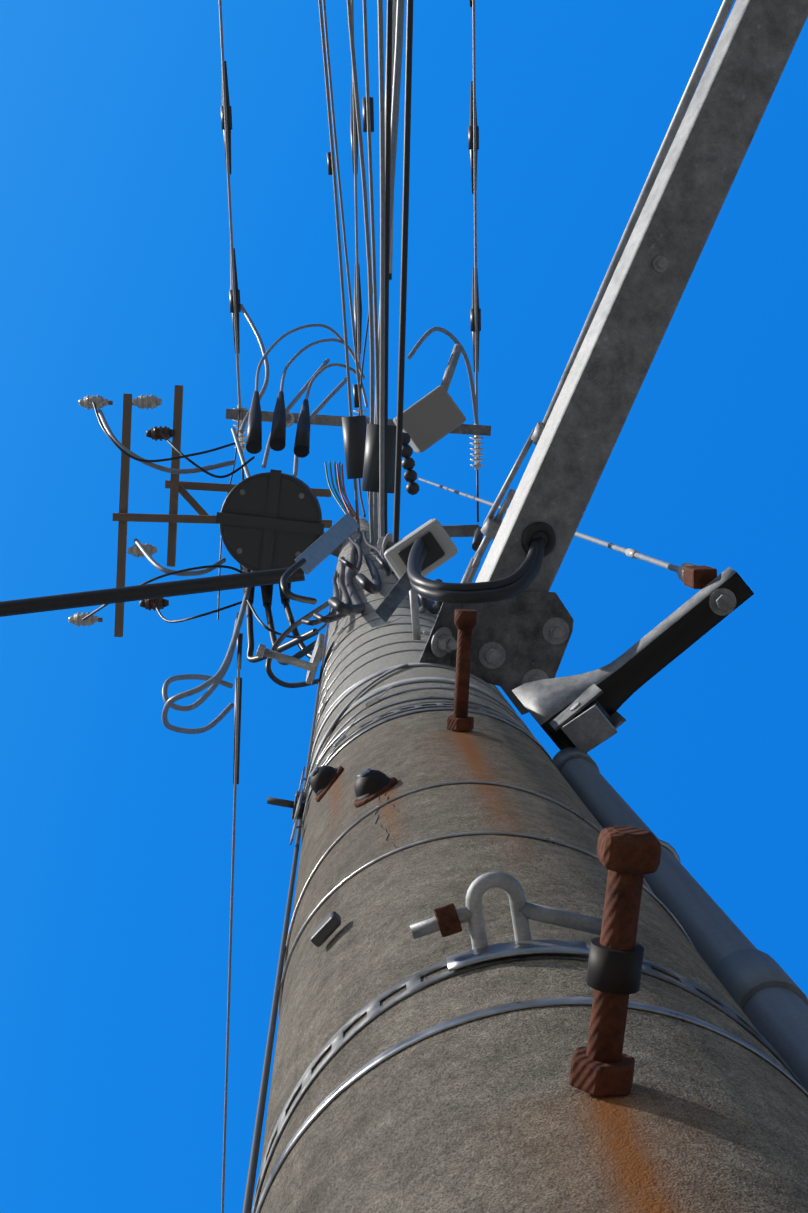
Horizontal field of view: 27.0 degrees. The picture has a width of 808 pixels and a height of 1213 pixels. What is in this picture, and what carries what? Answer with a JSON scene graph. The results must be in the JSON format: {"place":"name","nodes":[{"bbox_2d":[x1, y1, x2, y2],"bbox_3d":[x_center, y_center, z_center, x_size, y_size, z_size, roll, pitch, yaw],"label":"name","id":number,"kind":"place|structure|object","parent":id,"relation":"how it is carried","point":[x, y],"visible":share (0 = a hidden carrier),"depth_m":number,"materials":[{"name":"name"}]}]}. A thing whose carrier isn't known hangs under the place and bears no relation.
{"place":"outdoors","nodes":[
{"label":"outdoors","id":0,"kind":"place"},
{"bbox_2d":[0,567,304,616],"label":"branch cable","id":1,"kind":"object","parent":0,"point":[137,592],"visible":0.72,"depth_m":4.42,"materials":[{"name":"rubber"}]},
{"bbox_2d":[217,283,372,638],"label":"thin wires","id":2,"kind":"object","parent":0,"point":[278,633],"visible":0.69,"depth_m":7.06,"materials":[{"name":"rubber"}]},
{"bbox_2d":[324,461,356,516],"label":"cables","id":3,"kind":"object","parent":2,"relation":"attached to","point":[338,502],"visible":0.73,"depth_m":5.21,"materials":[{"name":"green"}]},
{"bbox_2d":[221,0,484,783],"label":"cable splices","id":4,"kind":"object","parent":2,"relation":"attached to","point":[477,449],"visible":0.54,"depth_m":9.27,"materials":[{"name":"plastic"}]},
{"bbox_2d":[97,304,478,733],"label":"looped wires","id":5,"kind":"object","parent":4,"relation":"attached to","point":[215,681],"visible":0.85,"depth_m":7.33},
{"bbox_2d":[219,0,477,1212],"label":"overhead wires","id":6,"kind":"object","parent":4,"relation":"attached to","point":[359,374],"visible":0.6,"depth_m":9.30,"materials":[{"name":"metal"}]},
{"bbox_2d":[323,0,379,555],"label":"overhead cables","id":7,"kind":"object","parent":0,"point":[371,205],"visible":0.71,"depth_m":4.69,"materials":[{"name":"black rubber"}]},
{"bbox_2d":[327,0,396,407],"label":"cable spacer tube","id":8,"kind":"object","parent":7,"relation":"on","point":[355,386],"visible":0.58,"depth_m":5.72,"materials":[{"name":"rubber"},{"name":"dark steel"}]},
{"bbox_2d":[318,0,412,573],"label":"bundle","id":9,"kind":"object","parent":7,"relation":"on","point":[382,254],"depth_m":4.35,"materials":[{"name":"black rubber"}]},
{"bbox_2d":[0,0,807,1212],"label":"sky","id":10,"kind":"structure","parent":0,"point":[116,824],"materials":[{"name":"blue"}]},
{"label":"pavement","id":11,"kind":"structure","parent":0,"visible":0},
{"bbox_2d":[255,517,807,1212],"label":"utility pole","id":12,"kind":"object","parent":11,"relation":"on","point":[495,1113],"visible":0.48,"depth_m":0.80,"materials":[{"name":"concrete"}]},
{"bbox_2d":[69,385,331,636],"bbox_3d":[-0.936,-0.441,7.708,1.211,0.174,1.138,-2,-85,-2],"label":"insulator rack","id":13,"kind":"object","parent":12,"relation":"attached to","point":[172,518],"visible":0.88,"depth_m":7.64,"materials":[{"name":"grey metal"}]},
{"bbox_2d":[82,401,260,622],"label":"jumper wires","id":14,"kind":"object","parent":13,"relation":"attached to","point":[204,471],"visible":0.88,"depth_m":7.31,"materials":[{"name":"rubber"}]},
{"bbox_2d":[216,391,342,607],"bbox_3d":[-0.491,-0.490,7.354,0.595,0.984,0.948,-2,-85,-2],"label":"transformer","id":15,"kind":"object","parent":12,"relation":"attached to","point":[271,519],"visible":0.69,"depth_m":6.90,"materials":[{"name":"grey metal"}]},
{"bbox_2d":[246,599,325,664],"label":"cables","id":16,"kind":"object","parent":15,"relation":"attached to","point":[306,650],"visible":0.58,"depth_m":6.74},
{"bbox_2d":[255,324,367,407],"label":"jumper wires","id":17,"kind":"object","parent":15,"relation":"attached to","point":[320,371],"visible":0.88,"depth_m":8.40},
{"bbox_2d":[242,607,330,1212],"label":"earth wire","id":18,"kind":"object","parent":12,"relation":"attached to","point":[249,1190],"visible":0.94,"depth_m":1.14,"materials":[{"name":"grey metal"}]},
{"bbox_2d":[265,558,328,687],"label":"black cluster cables","id":19,"kind":"object","parent":12,"relation":"attached to","point":[287,574],"visible":0.88,"depth_m":4.29,"materials":[{"name":"rubber"}]},
{"bbox_2d":[289,767,340,946],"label":"clips","id":20,"kind":"object","parent":12,"relation":"attached to","point":[326,928],"visible":0.9,"depth_m":1.05,"materials":[{"name":"silver metal"}]},
{"bbox_2d":[309,765,397,807],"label":"caps","id":21,"kind":"object","parent":12,"relation":"attached to","point":[370,785],"visible":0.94,"depth_m":1.39,"materials":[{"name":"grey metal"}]},
{"bbox_2d":[226,409,490,435],"bbox_3d":[-0.243,-0.994,9.117,1.457,0.348,0.092,3,-85,-2],"label":"crossarm","id":22,"kind":"object","parent":12,"relation":"attached to","point":[331,420],"visible":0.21,"depth_m":9.23,"materials":[{"name":"galvanized steel"}]},
{"bbox_2d":[301,531,428,625],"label":"cables","id":23,"kind":"object","parent":12,"relation":"attached to","point":[332,616],"visible":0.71,"depth_m":3.57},
{"bbox_2d":[256,344,482,819],"bbox_3d":[0.065,-0.538,5.069,0.471,6.586,1.165,28,-87,-4],"label":"pole hardware","id":24,"kind":"object","parent":12,"relation":"attached to","point":[432,417],"visible":0.94,"depth_m":4.52,"materials":[{"name":"grey metal"}]},
{"bbox_2d":[336,464,356,519],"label":"wires","id":25,"kind":"object","parent":24,"relation":"attached to","point":[349,504],"visible":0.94,"depth_m":5.00,"materials":[{"name":"grey"}]},
{"bbox_2d":[328,532,442,615],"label":"cables","id":26,"kind":"object","parent":12,"relation":"attached to","point":[374,586],"visible":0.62,"depth_m":3.21,"materials":[{"name":"rubber"}]},
{"bbox_2d":[374,792,401,851],"bbox_3d":[-0.012,0.161,1.262,0.019,0.240,0.010,-2,-85,-2],"label":"crack","id":27,"kind":"object","parent":12,"relation":"attached to","point":[380,824],"visible":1,"depth_m":1.29,"materials":[{"name":"grey concrete"}]},
{"bbox_2d":[373,0,404,545],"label":"power cable","id":28,"kind":"object","parent":12,"relation":"attached to","point":[397,67],"visible":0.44,"depth_m":5.68,"materials":[{"name":"black rubber"}]},
{"bbox_2d":[446,609,476,731],"bbox_3d":[0.056,0.066,1.593,0.026,0.026,0.125,3,-85,-2],"label":"step bolt","id":29,"kind":"object","parent":12,"relation":"attached to","point":[460,719],"visible":0.96,"depth_m":1.59,"materials":[{"name":"brown metal"}]},
{"bbox_2d":[278,606,694,1016],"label":"metal bands","id":30,"kind":"object","parent":12,"relation":"attached to","point":[356,872],"visible":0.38,"depth_m":1.32,"materials":[{"name":"metal"}]},
{"bbox_2d":[410,902,601,938],"bbox_3d":[0.052,0.160,0.864,0.099,0.016,0.019,-2,-85,-2],"label":"rod","id":31,"kind":"object","parent":12,"relation":"attached to","point":[448,920],"visible":0.98,"depth_m":0.86,"materials":[{"name":"silver metal"}]},
{"bbox_2d":[466,871,530,948],"bbox_3d":[0.049,0.157,0.863,0.034,0.008,0.043,-2,-85,-2],"label":"band clamp shackle","id":32,"kind":"object","parent":31,"relation":"attached to","point":[508,884],"visible":1,"depth_m":0.86,"materials":[{"name":"silver metal"}]},
{"bbox_2d":[446,939,588,971],"bbox_3d":[0.057,0.176,0.848,0.071,0.022,0.009,-2,-85,-2],"label":"bracket base strap","id":33,"kind":"object","parent":31,"relation":"attached to","point":[488,953],"visible":0.96,"depth_m":0.85,"materials":[{"name":"silver metal"}]},
{"bbox_2d":[252,519,807,1212],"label":"metal bands","id":34,"kind":"object","parent":12,"relation":"attached to","point":[372,1009],"visible":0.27,"depth_m":0.84,"materials":[{"name":"silver metal"}]},
{"bbox_2d":[304,663,407,792],"bbox_3d":[-0.062,0.131,2.000,0.170,0.290,0.028,-42,-85,2],"label":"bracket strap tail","id":35,"kind":"object","parent":34,"relation":"attached to","point":[357,695],"visible":0.92,"depth_m":2.00},
{"bbox_2d":[318,617,430,747],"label":"band buckles","id":36,"kind":"object","parent":34,"relation":"attached to","point":[374,700],"visible":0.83,"depth_m":1.91,"materials":[{"name":"metal"}]},
{"bbox_2d":[419,0,807,714],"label":"support beam","id":37,"kind":"structure","parent":12,"relation":"attached to","point":[521,638],"depth_m":2.18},
{"bbox_2d":[377,519,457,578],"bbox_3d":[0.019,-0.092,2.594,0.102,0.072,0.086,-34,-85,1],"label":"junction box","id":38,"kind":"object","parent":37,"relation":"attached to","point":[438,541],"visible":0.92,"depth_m":2.57,"materials":[{"name":"grey"}]},
{"bbox_2d":[407,537,545,603],"bbox_3d":[0.091,-0.065,2.336,0.182,0.506,0.080,-2,-85,-2],"label":"lamp cable","id":39,"kind":"object","parent":37,"relation":"attached to","point":[521,578],"visible":0.98,"depth_m":2.11,"materials":[{"name":"black rubber"}]},
{"bbox_2d":[569,826,660,1096],"bbox_3d":[0.082,0.143,0.660,0.026,0.026,0.114,6,-85,-3],"label":"step bolt","id":40,"kind":"object","parent":12,"relation":"attached to","point":[602,1064],"visible":0.94,"depth_m":0.65,"materials":[{"name":"brown metal"}]},
{"bbox_2d":[512,567,753,749],"bbox_3d":[0.275,0.048,2.000,0.293,0.076,0.097,-40,-85,1],"label":"standoff arm","id":41,"kind":"object","parent":12,"relation":"attached to","point":[619,681],"visible":0.81,"depth_m":1.98},
{"bbox_2d":[549,563,736,752],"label":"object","id":42,"kind":"object","parent":12,"relation":"attached to","point":[586,721],"visible":0.98,"depth_m":1.93,"materials":[{"name":"grey metal"}]},
{"bbox_2d":[418,478,678,571],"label":"drop wire","id":43,"kind":"object","parent":42,"relation":"attached to","point":[661,563],"visible":0.5,"depth_m":2.58,"materials":[{"name":"grey metal"}]},
{"bbox_2d":[625,548,639,558],"bbox_3d":[0.325,-0.075,2.388,0.014,0.051,0.012,-2,-85,-2],"label":"connector","id":44,"kind":"object","parent":43,"relation":"attached to","point":[629,552],"visible":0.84,"depth_m":2.38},
{"bbox_2d":[552,747,807,1010],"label":"conduit saddles","id":45,"kind":"object","parent":12,"relation":"attached to","point":[743,976],"visible":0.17,"depth_m":1.09,"materials":[{"name":"silver metal"}]},
{"bbox_2d":[560,758,807,1090],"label":"conduit pipe","id":46,"kind":"object","parent":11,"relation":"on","point":[777,1016],"visible":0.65,"depth_m":1.22,"materials":[{"name":"grey plastic"}]}
]}

